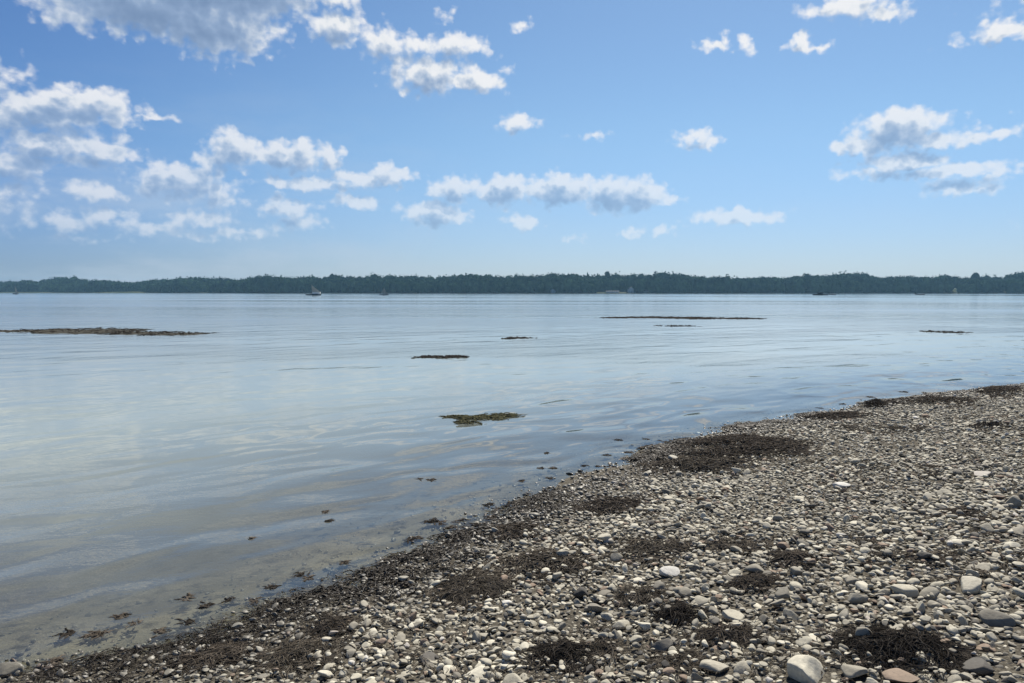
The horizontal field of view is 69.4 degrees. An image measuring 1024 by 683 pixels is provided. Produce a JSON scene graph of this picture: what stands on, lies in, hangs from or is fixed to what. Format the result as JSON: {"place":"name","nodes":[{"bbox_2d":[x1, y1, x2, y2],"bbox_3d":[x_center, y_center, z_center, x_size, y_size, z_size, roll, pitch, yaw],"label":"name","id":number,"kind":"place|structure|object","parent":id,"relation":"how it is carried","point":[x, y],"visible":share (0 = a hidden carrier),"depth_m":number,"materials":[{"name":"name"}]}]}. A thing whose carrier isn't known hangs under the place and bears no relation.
{"place":"outdoors","nodes":[
{"label":"outdoors","id":0,"kind":"place"},
{"bbox_2d":[0,293,1023,611],"bbox_3d":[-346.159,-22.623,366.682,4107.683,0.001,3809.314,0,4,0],"label":"water","id":1,"kind":"structure","parent":0,"point":[134,465],"depth_m":15.34,"materials":[{"name":"liquid"}]},
{"bbox_2d":[34,652,71,666],"bbox_3d":[-2.486,1.731,4.009,0.168,0.022,0.188,3,5,34],"label":"seaweed tuft","id":2,"kind":"object","parent":1,"relation":"on","point":[53,660],"visible":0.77,"depth_m":4.02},
{"bbox_2d":[51,626,77,640],"bbox_3d":[-2.626,1.707,4.333,0.162,0.027,0.164,-4,5,-43],"label":"seaweed tuft","id":3,"kind":"object","parent":1,"relation":"on","point":[69,633],"visible":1,"depth_m":4.33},
{"bbox_2d":[77,630,101,641],"bbox_3d":[-2.470,1.712,4.317,0.108,0.020,0.132,-1,4,-11],"label":"seaweed tuft","id":4,"kind":"object","parent":1,"relation":"on","point":[87,635],"visible":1,"depth_m":4.31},
{"bbox_2d":[88,626,117,641],"bbox_3d":[-2.413,1.710,4.345,0.140,0.019,0.213,1,4,20],"label":"seaweed tuft","id":5,"kind":"object","parent":1,"relation":"on","point":[99,635],"visible":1,"depth_m":4.32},
{"bbox_2d":[0,327,218,335],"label":"seaweed bed","id":6,"kind":"object","parent":1,"relation":"on","point":[113,331],"visible":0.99,"depth_m":36.42,"materials":[{"name":"plant"}]},
{"bbox_2d":[108,611,132,620],"bbox_3d":[-2.423,1.695,4.579,0.143,0.018,0.125,-3,5,-35],"label":"seaweed tuft","id":7,"kind":"object","parent":1,"relation":"on","point":[123,615],"visible":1,"depth_m":4.56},
{"bbox_2d":[123,617,143,629],"bbox_3d":[-2.288,1.704,4.477,0.115,0.014,0.155,2,5,32],"label":"seaweed tuft","id":8,"kind":"object","parent":1,"relation":"on","point":[132,623],"visible":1,"depth_m":4.47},
{"bbox_2d":[149,627,171,638],"bbox_3d":[-2.070,1.710,4.352,0.140,0.018,0.133,-3,5,-37],"label":"seaweed tuft","id":9,"kind":"object","parent":1,"relation":"on","point":[162,631],"visible":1,"depth_m":4.35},
{"bbox_2d":[173,617,197,626],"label":"seaweed tuft","id":10,"kind":"object","parent":1,"relation":"on","point":[188,622],"visible":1,"depth_m":4.48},
{"bbox_2d":[173,592,197,602],"bbox_3d":[-2.128,1.676,4.840,0.137,0.020,0.174,2,4,27],"label":"seaweed tuft","id":11,"kind":"object","parent":1,"relation":"on","point":[189,596],"visible":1,"depth_m":4.83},
{"bbox_2d":[194,600,215,608],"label":"seaweed tuft","id":12,"kind":"object","parent":1,"relation":"on","point":[207,605],"visible":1,"depth_m":4.72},
{"bbox_2d":[216,596,240,604],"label":"seaweed tuft","id":13,"kind":"object","parent":1,"relation":"on","point":[230,599],"visible":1,"depth_m":4.81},
{"bbox_2d":[244,597,263,605],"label":"seaweed tuft","id":14,"kind":"object","parent":1,"relation":"on","point":[251,602],"visible":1,"depth_m":4.79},
{"bbox_2d":[259,584,284,591],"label":"seaweed tuft","id":15,"kind":"object","parent":1,"relation":"on","point":[270,587],"visible":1,"depth_m":5.01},
{"bbox_2d":[288,571,310,578],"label":"seaweed tuft","id":16,"kind":"object","parent":1,"relation":"on","point":[298,575],"visible":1,"depth_m":5.23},
{"bbox_2d":[299,575,317,582],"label":"seaweed tuft","id":17,"kind":"object","parent":1,"relation":"on","point":[306,578],"visible":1,"depth_m":5.17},
{"bbox_2d":[334,560,352,567],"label":"seaweed tuft","id":18,"kind":"object","parent":1,"relation":"on","point":[345,562],"visible":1,"depth_m":5.46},
{"bbox_2d":[415,518,440,524],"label":"seaweed tuft","id":19,"kind":"object","parent":1,"relation":"on","point":[433,520],"visible":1,"depth_m":6.45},
{"bbox_2d":[412,355,469,358],"bbox_3d":[-2.164,0.460,22.754,1.760,0.101,1.256,0,4,0],"label":"seaweed bed","id":20,"kind":"object","parent":1,"relation":"on","point":[442,356],"visible":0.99,"depth_m":22.64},
{"bbox_2d":[441,412,523,424],"bbox_3d":[-0.377,1.213,11.713,1.449,0.078,1.016,-1,4,-17],"label":"seaweed bed","id":21,"kind":"object","parent":1,"relation":"on","point":[462,419],"visible":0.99,"depth_m":11.73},
{"bbox_2d":[599,316,765,319],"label":"seaweed bed","id":22,"kind":"object","parent":1,"relation":"on","point":[680,317],"visible":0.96,"depth_m":56.49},
{"bbox_2d":[920,330,973,332],"bbox_3d":[21.445,-0.492,36.909,1.908,0.104,2.584,-2,4,-29],"label":"seaweed bed","id":23,"kind":"object","parent":1,"relation":"on","point":[945,331],"visible":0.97,"depth_m":36.73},
{"bbox_2d":[0,288,1023,682],"bbox_3d":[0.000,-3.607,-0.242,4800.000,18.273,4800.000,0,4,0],"label":"ground","id":24,"kind":"structure","parent":0,"point":[24,624],"depth_m":5.12,"materials":[{"name":"gravel"}]},
{"bbox_2d":[0,662,23,677],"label":"stone","id":25,"kind":"object","parent":24,"relation":"on","point":[6,668],"visible":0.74,"depth_m":3.85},
{"bbox_2d":[150,638,280,678],"bbox_3d":[-1.610,1.685,4.017,0.612,0.080,0.568,-3,5,-42],"label":"seaweed patch","id":26,"kind":"object","parent":24,"relation":"on","point":[233,649],"visible":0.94,"depth_m":3.96,"materials":[{"name":"plant"}]},
{"bbox_2d":[243,627,370,682],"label":"seaweed patch","id":27,"kind":"object","parent":24,"relation":"on","point":[295,651],"visible":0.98,"depth_m":3.90,"materials":[{"name":"plant"}]},
{"bbox_2d":[317,670,332,678],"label":"pebble","id":28,"kind":"object","parent":24,"relation":"on","point":[325,673],"visible":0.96,"depth_m":3.62,"materials":[{"name":"stone"}]},
{"bbox_2d":[296,608,369,642],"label":"seaweed patch","id":29,"kind":"object","parent":24,"relation":"on","point":[323,627],"visible":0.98,"depth_m":4.23,"materials":[{"name":"plant"}]},
{"bbox_2d":[350,673,361,680],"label":"pebble","id":30,"kind":"object","parent":24,"relation":"on","point":[356,676],"visible":1,"depth_m":3.55,"materials":[{"name":"stone"}]},
{"bbox_2d":[419,652,438,665],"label":"pebble","id":31,"kind":"object","parent":24,"relation":"on","point":[429,655],"visible":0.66,"depth_m":3.74,"materials":[{"name":"stone"}]},
{"bbox_2d":[471,631,480,643],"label":"pebble","id":32,"kind":"object","parent":24,"relation":"on","point":[476,636],"visible":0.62,"depth_m":3.94,"materials":[{"name":"stone"}]},
{"bbox_2d":[466,666,487,681],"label":"pebble","id":33,"kind":"object","parent":24,"relation":"on","point":[478,671],"visible":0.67,"depth_m":3.49,"materials":[{"name":"stone"}]},
{"bbox_2d":[480,658,491,666],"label":"pebble","id":34,"kind":"object","parent":24,"relation":"on","point":[486,661],"visible":1,"depth_m":3.57,"materials":[{"name":"stone"}]},
{"bbox_2d":[469,520,543,542],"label":"seaweed patch","id":35,"kind":"object","parent":24,"relation":"on","point":[513,530],"visible":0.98,"depth_m":5.91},
{"bbox_2d":[502,650,515,660],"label":"pebble","id":36,"kind":"object","parent":24,"relation":"on","point":[506,655],"visible":0.98,"depth_m":3.62,"materials":[{"name":"stone"}]},
{"bbox_2d":[502,673,520,682],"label":"pebble","id":37,"kind":"object","parent":24,"relation":"on","point":[511,677],"visible":1,"depth_m":3.37,"materials":[{"name":"stone"}]},
{"bbox_2d":[0,382,1023,682],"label":"pebbles","id":38,"kind":"object","parent":24,"relation":"on","point":[998,482],"visible":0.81,"depth_m":4.92,"materials":[{"name":"stone"}]},
{"bbox_2d":[413,567,524,615],"bbox_3d":[-0.300,1.566,4.719,0.741,0.117,0.849,1,4,19],"label":"seaweed patch","id":39,"kind":"object","parent":38,"relation":"on","point":[487,587],"visible":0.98,"depth_m":4.67,"materials":[{"name":"plant"}]},
{"bbox_2d":[719,571,783,593],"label":"seaweed patch","id":40,"kind":"object","parent":38,"relation":"on","point":[744,581],"visible":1,"depth_m":4.34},
{"bbox_2d":[761,549,822,568],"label":"seaweed patch","id":41,"kind":"object","parent":38,"relation":"on","point":[795,556],"visible":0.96,"depth_m":4.66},
{"bbox_2d":[817,615,1010,682],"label":"seaweed patch","id":42,"kind":"object","parent":38,"relation":"on","point":[882,639],"visible":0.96,"depth_m":3.28,"materials":[{"name":"plant"}]},
{"bbox_2d":[868,548,980,567],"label":"seaweed patch","id":43,"kind":"object","parent":38,"relation":"on","point":[940,559],"visible":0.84,"depth_m":4.48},
{"bbox_2d":[916,552,932,558],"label":"pebble","id":44,"kind":"object","parent":43,"relation":"on","point":[924,555],"visible":1,"depth_m":4.45,"materials":[{"name":"stone"}]},
{"bbox_2d":[2,383,1023,682],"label":"wrack","id":45,"kind":"object","parent":24,"relation":"on","point":[432,553],"visible":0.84,"depth_m":4.93,"materials":[{"name":"plant"}]},
{"bbox_2d":[630,453,758,473],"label":"seaweed patch","id":46,"kind":"object","parent":45,"relation":"on","point":[697,463],"visible":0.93,"depth_m":8.06,"materials":[{"name":"plant"}]},
{"bbox_2d":[861,398,886,407],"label":"seaweed patch","id":47,"kind":"object","parent":45,"relation":"on","point":[875,402],"visible":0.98,"depth_m":12.59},
{"bbox_2d":[878,395,991,406],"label":"seaweed patch","id":48,"kind":"object","parent":45,"relation":"on","point":[937,398],"visible":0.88,"depth_m":12.47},
{"bbox_2d":[456,542,623,586],"bbox_3d":[0.216,1.526,5.066,1.127,0.127,0.976,-1,4,-20],"label":"seaweed patch","id":49,"kind":"object","parent":24,"relation":"on","point":[531,558],"visible":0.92,"depth_m":5.04,"materials":[{"name":"plant"}]},
{"bbox_2d":[514,635,609,676],"bbox_3d":[0.277,1.530,3.643,0.466,0.076,0.513,-2,5,-33],"label":"seaweed patch","id":50,"kind":"object","parent":24,"relation":"on","point":[559,650],"visible":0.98,"depth_m":3.61,"materials":[{"name":"plant"}]},
{"bbox_2d":[132,402,1023,682],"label":"dry wrack","id":51,"kind":"object","parent":24,"relation":"on","point":[834,628],"visible":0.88,"depth_m":3.89,"materials":[{"name":"plant"}]},
{"bbox_2d":[573,587,588,598],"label":"stone","id":52,"kind":"object","parent":24,"relation":"on","point":[580,592],"visible":0.92,"depth_m":4.40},
{"bbox_2d":[587,603,603,611],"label":"pebble","id":53,"kind":"object","parent":24,"relation":"on","point":[594,607],"visible":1,"depth_m":4.17,"materials":[{"name":"stone"}]},
{"bbox_2d":[597,533,610,540],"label":"pebble","id":54,"kind":"object","parent":24,"relation":"on","point":[605,536],"visible":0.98,"depth_m":5.48,"materials":[{"name":"stone"}]},
{"bbox_2d":[601,613,613,620],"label":"pebble","id":55,"kind":"object","parent":24,"relation":"on","point":[607,616],"visible":1,"depth_m":4.06,"materials":[{"name":"stone"}]},
{"bbox_2d":[573,636,645,665],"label":"seaweed patch","id":56,"kind":"object","parent":24,"relation":"on","point":[600,647],"visible":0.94,"depth_m":3.66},
{"bbox_2d":[565,493,662,516],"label":"seaweed patch","id":57,"kind":"object","parent":24,"relation":"on","point":[614,504],"visible":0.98,"depth_m":6.54,"materials":[{"name":"plant"}]},
{"bbox_2d":[610,553,622,560],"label":"pebble","id":58,"kind":"object","parent":24,"relation":"on","point":[616,556],"visible":0.99,"depth_m":5.08,"materials":[{"name":"stone"}]},
{"bbox_2d":[612,620,629,628],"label":"stone","id":59,"kind":"object","parent":24,"relation":"on","point":[621,623],"visible":0.88,"depth_m":3.94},
{"bbox_2d":[630,635,641,642],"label":"pebble","id":60,"kind":"object","parent":24,"relation":"on","point":[636,638],"visible":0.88,"depth_m":3.74,"materials":[{"name":"stone"}]},
{"bbox_2d":[605,581,683,609],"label":"seaweed patch","id":61,"kind":"object","parent":24,"relation":"on","point":[638,597],"visible":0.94,"depth_m":4.31,"materials":[{"name":"plant"}]},
{"bbox_2d":[653,581,664,589],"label":"pebble","id":62,"kind":"object","parent":61,"relation":"on","point":[659,584],"visible":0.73,"depth_m":4.40,"materials":[{"name":"stone"}]},
{"bbox_2d":[638,622,650,630],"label":"stone","id":63,"kind":"object","parent":24,"relation":"on","point":[644,625],"visible":0.98,"depth_m":3.88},
{"bbox_2d":[597,534,714,566],"bbox_3d":[0.953,1.450,5.239,0.728,0.104,0.752,3,5,41],"label":"seaweed patch","id":64,"kind":"object","parent":24,"relation":"on","point":[667,547],"visible":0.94,"depth_m":5.18,"materials":[{"name":"plant"}]},
{"bbox_2d":[652,638,672,652],"bbox_3d":[0.740,1.504,3.633,0.105,0.047,0.066,-21,30,12],"label":"pebble","id":65,"kind":"object","parent":24,"relation":"on","point":[666,643],"visible":0.84,"depth_m":3.63,"materials":[{"name":"stone"}]},
{"bbox_2d":[663,667,674,675],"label":"pebble","id":66,"kind":"object","parent":24,"relation":"on","point":[667,670],"visible":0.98,"depth_m":3.35,"materials":[{"name":"stone"}]},
{"bbox_2d":[659,566,679,576],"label":"stone","id":67,"kind":"object","parent":24,"relation":"on","point":[667,571],"visible":0.98,"depth_m":4.65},
{"bbox_2d":[644,594,712,628],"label":"seaweed patch","id":68,"kind":"object","parent":24,"relation":"on","point":[673,612],"visible":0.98,"depth_m":3.97,"materials":[{"name":"plant"}]},
{"bbox_2d":[635,638,721,677],"bbox_3d":[0.776,1.499,3.489,0.402,0.061,0.418,-2,4,-24],"label":"seaweed patch","id":69,"kind":"object","parent":24,"relation":"on","point":[693,653],"visible":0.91,"depth_m":3.48,"materials":[{"name":"plant"}]},
{"bbox_2d":[678,587,691,596],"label":"pebble","id":70,"kind":"object","parent":24,"relation":"on","point":[686,591],"visible":0.95,"depth_m":4.29,"materials":[{"name":"stone"}]},
{"bbox_2d":[692,595,708,605],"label":"pebble","id":71,"kind":"object","parent":24,"relation":"on","point":[698,599],"visible":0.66,"depth_m":4.15,"materials":[{"name":"stone"}]},
{"bbox_2d":[699,659,728,673],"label":"stone","id":72,"kind":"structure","parent":24,"relation":"on","point":[714,666],"depth_m":3.35,"materials":[{"name":"stone"}]},
{"bbox_2d":[674,620,770,649],"bbox_3d":[1.047,1.462,3.675,0.444,0.076,0.417,-2,4,-23],"label":"seaweed patch","id":73,"kind":"object","parent":24,"relation":"on","point":[709,635],"visible":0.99,"depth_m":3.67,"materials":[{"name":"plant"}]},
{"bbox_2d":[631,432,825,462],"bbox_3d":[2.709,1.284,9.119,1.982,0.286,2.486,-1,4,-21],"label":"seaweed patch","id":74,"kind":"object","parent":24,"relation":"on","point":[756,442],"visible":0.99,"depth_m":8.78,"materials":[{"name":"plant"}]},
{"bbox_2d":[721,609,744,621],"bbox_3d":[1.172,1.455,3.916,0.124,0.047,0.104,3,3,14],"label":"stone","id":75,"kind":"object","parent":24,"relation":"on","point":[732,614],"visible":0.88,"depth_m":3.90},
{"bbox_2d":[691,535,781,555],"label":"seaweed patch","id":76,"kind":"object","parent":24,"relation":"on","point":[744,543],"visible":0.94,"depth_m":5.08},
{"bbox_2d":[733,660,751,673],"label":"pebble","id":77,"kind":"object","parent":24,"relation":"on","point":[741,667],"visible":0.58,"depth_m":3.33,"materials":[{"name":"stone"}]},
{"bbox_2d":[744,564,763,572],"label":"stone","id":78,"kind":"object","parent":24,"relation":"on","point":[752,568],"visible":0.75,"depth_m":4.51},
{"bbox_2d":[775,587,789,598],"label":"pebble","id":79,"kind":"object","parent":24,"relation":"on","point":[782,593],"visible":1,"depth_m":4.07,"materials":[{"name":"stone"}]},
{"bbox_2d":[783,608,799,619],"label":"pebble","id":80,"kind":"object","parent":24,"relation":"on","point":[788,612],"visible":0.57,"depth_m":3.83,"materials":[{"name":"stone"}]},
{"bbox_2d":[789,581,802,590],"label":"pebble","id":81,"kind":"object","parent":24,"relation":"on","point":[792,584],"visible":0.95,"depth_m":4.20,"materials":[{"name":"stone"}]},
{"bbox_2d":[790,566,802,575],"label":"pebble","id":82,"kind":"object","parent":24,"relation":"on","point":[795,570],"visible":0.94,"depth_m":4.40,"materials":[{"name":"stone"}]},
{"bbox_2d":[795,636,812,645],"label":"pebble","id":83,"kind":"object","parent":24,"relation":"on","point":[800,641],"visible":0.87,"depth_m":3.52,"materials":[{"name":"stone"}]},
{"bbox_2d":[787,655,824,682],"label":"stone","id":84,"kind":"object","parent":24,"relation":"on","point":[805,668],"visible":0.95,"depth_m":3.19,"materials":[{"name":"stone"}]},
{"bbox_2d":[798,411,882,420],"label":"seaweed patch","id":85,"kind":"object","parent":24,"relation":"on","point":[841,416],"visible":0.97,"depth_m":11.38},
{"bbox_2d":[832,482,850,488],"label":"stone","id":86,"kind":"object","parent":24,"relation":"on","point":[842,484],"visible":0.87,"depth_m":6.61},
{"bbox_2d":[838,608,848,620],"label":"pebble","id":87,"kind":"object","parent":24,"relation":"on","point":[844,612],"visible":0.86,"depth_m":3.72,"materials":[{"name":"stone"}]},
{"bbox_2d":[846,576,858,584],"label":"pebble","id":88,"kind":"object","parent":24,"relation":"on","point":[852,580],"visible":0.88,"depth_m":4.18,"materials":[{"name":"stone"}]},
{"bbox_2d":[841,664,868,678],"bbox_3d":[1.468,1.417,3.157,0.112,0.063,0.088,0,4,7],"label":"stone","id":89,"kind":"object","parent":24,"relation":"on","point":[851,671],"visible":1,"depth_m":3.14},
{"bbox_2d":[847,593,867,603],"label":"stone","id":90,"kind":"object","parent":24,"relation":"on","point":[854,598],"visible":0.95,"depth_m":3.91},
{"bbox_2d":[855,581,869,591],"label":"pebble","id":91,"kind":"object","parent":24,"relation":"on","point":[861,585],"visible":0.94,"depth_m":4.09,"materials":[{"name":"stone"}]},
{"bbox_2d":[855,627,870,636],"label":"pebble","id":92,"kind":"object","parent":24,"relation":"on","point":[862,631],"visible":0.39,"depth_m":3.44,"materials":[{"name":"stone"}]},
{"bbox_2d":[815,422,932,434],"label":"seaweed patch","id":93,"kind":"object","parent":24,"relation":"on","point":[870,429],"visible":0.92,"depth_m":9.63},
{"bbox_2d":[882,668,919,682],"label":"stone","id":94,"kind":"object","parent":24,"relation":"on","point":[897,675],"visible":0.99,"depth_m":3.07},
{"bbox_2d":[890,584,918,597],"bbox_3d":[2.108,1.344,3.990,0.142,0.066,0.110,4,-5,-8],"label":"stone","id":95,"kind":"object","parent":24,"relation":"on","point":[909,591],"visible":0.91,"depth_m":3.95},
{"bbox_2d":[915,601,924,612],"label":"pebble","id":96,"kind":"object","parent":24,"relation":"on","point":[920,606],"visible":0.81,"depth_m":3.73,"materials":[{"name":"stone"}]},
{"bbox_2d":[919,586,939,599],"bbox_3d":[2.217,1.346,3.939,0.102,0.043,0.080,-34,34,-29],"label":"pebble","id":97,"kind":"object","parent":24,"relation":"on","point":[926,591],"visible":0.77,"depth_m":3.93,"materials":[{"name":"stone"}]},
{"bbox_2d":[906,504,1003,520],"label":"seaweed patch","id":98,"kind":"object","parent":24,"relation":"on","point":[966,512],"visible":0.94,"depth_m":5.38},
{"bbox_2d":[958,615,968,625],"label":"pebble","id":99,"kind":"object","parent":24,"relation":"on","point":[962,620],"visible":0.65,"depth_m":3.54,"materials":[{"name":"stone"}]},
{"bbox_2d":[959,672,974,681],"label":"pebble","id":100,"kind":"object","parent":24,"relation":"on","point":[964,676],"visible":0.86,"depth_m":3.04,"materials":[{"name":"stone"}]},
{"bbox_2d":[965,564,976,570],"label":"pebble","id":101,"kind":"object","parent":24,"relation":"on","point":[969,566],"visible":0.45,"depth_m":4.28,"materials":[{"name":"stone"}]},
{"bbox_2d":[961,576,981,593],"bbox_3d":[2.496,1.328,4.022,0.098,0.085,0.152,2,4,29],"label":"stone","id":102,"kind":"object","parent":24,"relation":"on","point":[972,584],"visible":0.94,"depth_m":4.00,"materials":[{"name":"stone"}]},
{"bbox_2d":[962,656,994,675],"bbox_3d":[1.954,1.374,3.122,0.112,0.056,0.110,-7,-1,-10],"label":"stone","id":103,"kind":"object","parent":24,"relation":"on","point":[979,666],"visible":0.96,"depth_m":3.09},
{"bbox_2d":[974,471,990,477],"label":"stone","id":104,"kind":"object","parent":24,"relation":"on","point":[980,473],"visible":0.92,"depth_m":6.50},
{"bbox_2d":[977,563,990,571],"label":"pebble","id":105,"kind":"object","parent":24,"relation":"on","point":[985,566],"visible":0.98,"depth_m":4.24,"materials":[{"name":"stone"}]},
{"bbox_2d":[954,421,1014,431],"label":"seaweed patch","id":106,"kind":"object","parent":24,"relation":"on","point":[993,423],"visible":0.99,"depth_m":9.16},
{"bbox_2d":[979,522,993,531],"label":"pebble","id":107,"kind":"object","parent":24,"relation":"on","point":[987,526],"visible":0.99,"depth_m":4.92,"materials":[{"name":"stone"}]},
{"bbox_2d":[966,385,1023,399],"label":"seaweed patch","id":108,"kind":"object","parent":24,"relation":"on","point":[999,389],"visible":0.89,"depth_m":13.83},
{"bbox_2d":[978,609,1016,625],"bbox_3d":[2.332,1.329,3.562,0.151,0.061,0.104,0,3,9],"label":"stone","id":109,"kind":"object","parent":24,"relation":"on","point":[990,617],"visible":0.98,"depth_m":3.54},
{"bbox_2d":[1005,495,1021,507],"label":"pebble","id":110,"kind":"object","parent":24,"relation":"on","point":[1015,500],"visible":0.74,"depth_m":5.48,"materials":[{"name":"stone"}]},
{"bbox_2d":[1011,526,1023,535],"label":"pebble","id":111,"kind":"object","parent":24,"relation":"on","point":[1018,529],"visible":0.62,"depth_m":4.85,"materials":[{"name":"stone"}]},
{"bbox_2d":[0,271,1023,292],"bbox_3d":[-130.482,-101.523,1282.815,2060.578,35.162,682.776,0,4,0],"label":"woods","id":112,"kind":"object","parent":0,"point":[863,282],"visible":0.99,"depth_m":1007.43,"materials":[{"name":"green plant"}]},
{"bbox_2d":[0,0,1023,282],"label":"sky","id":113,"kind":"structure","parent":0,"point":[141,140],"materials":[{"name":"blue"}]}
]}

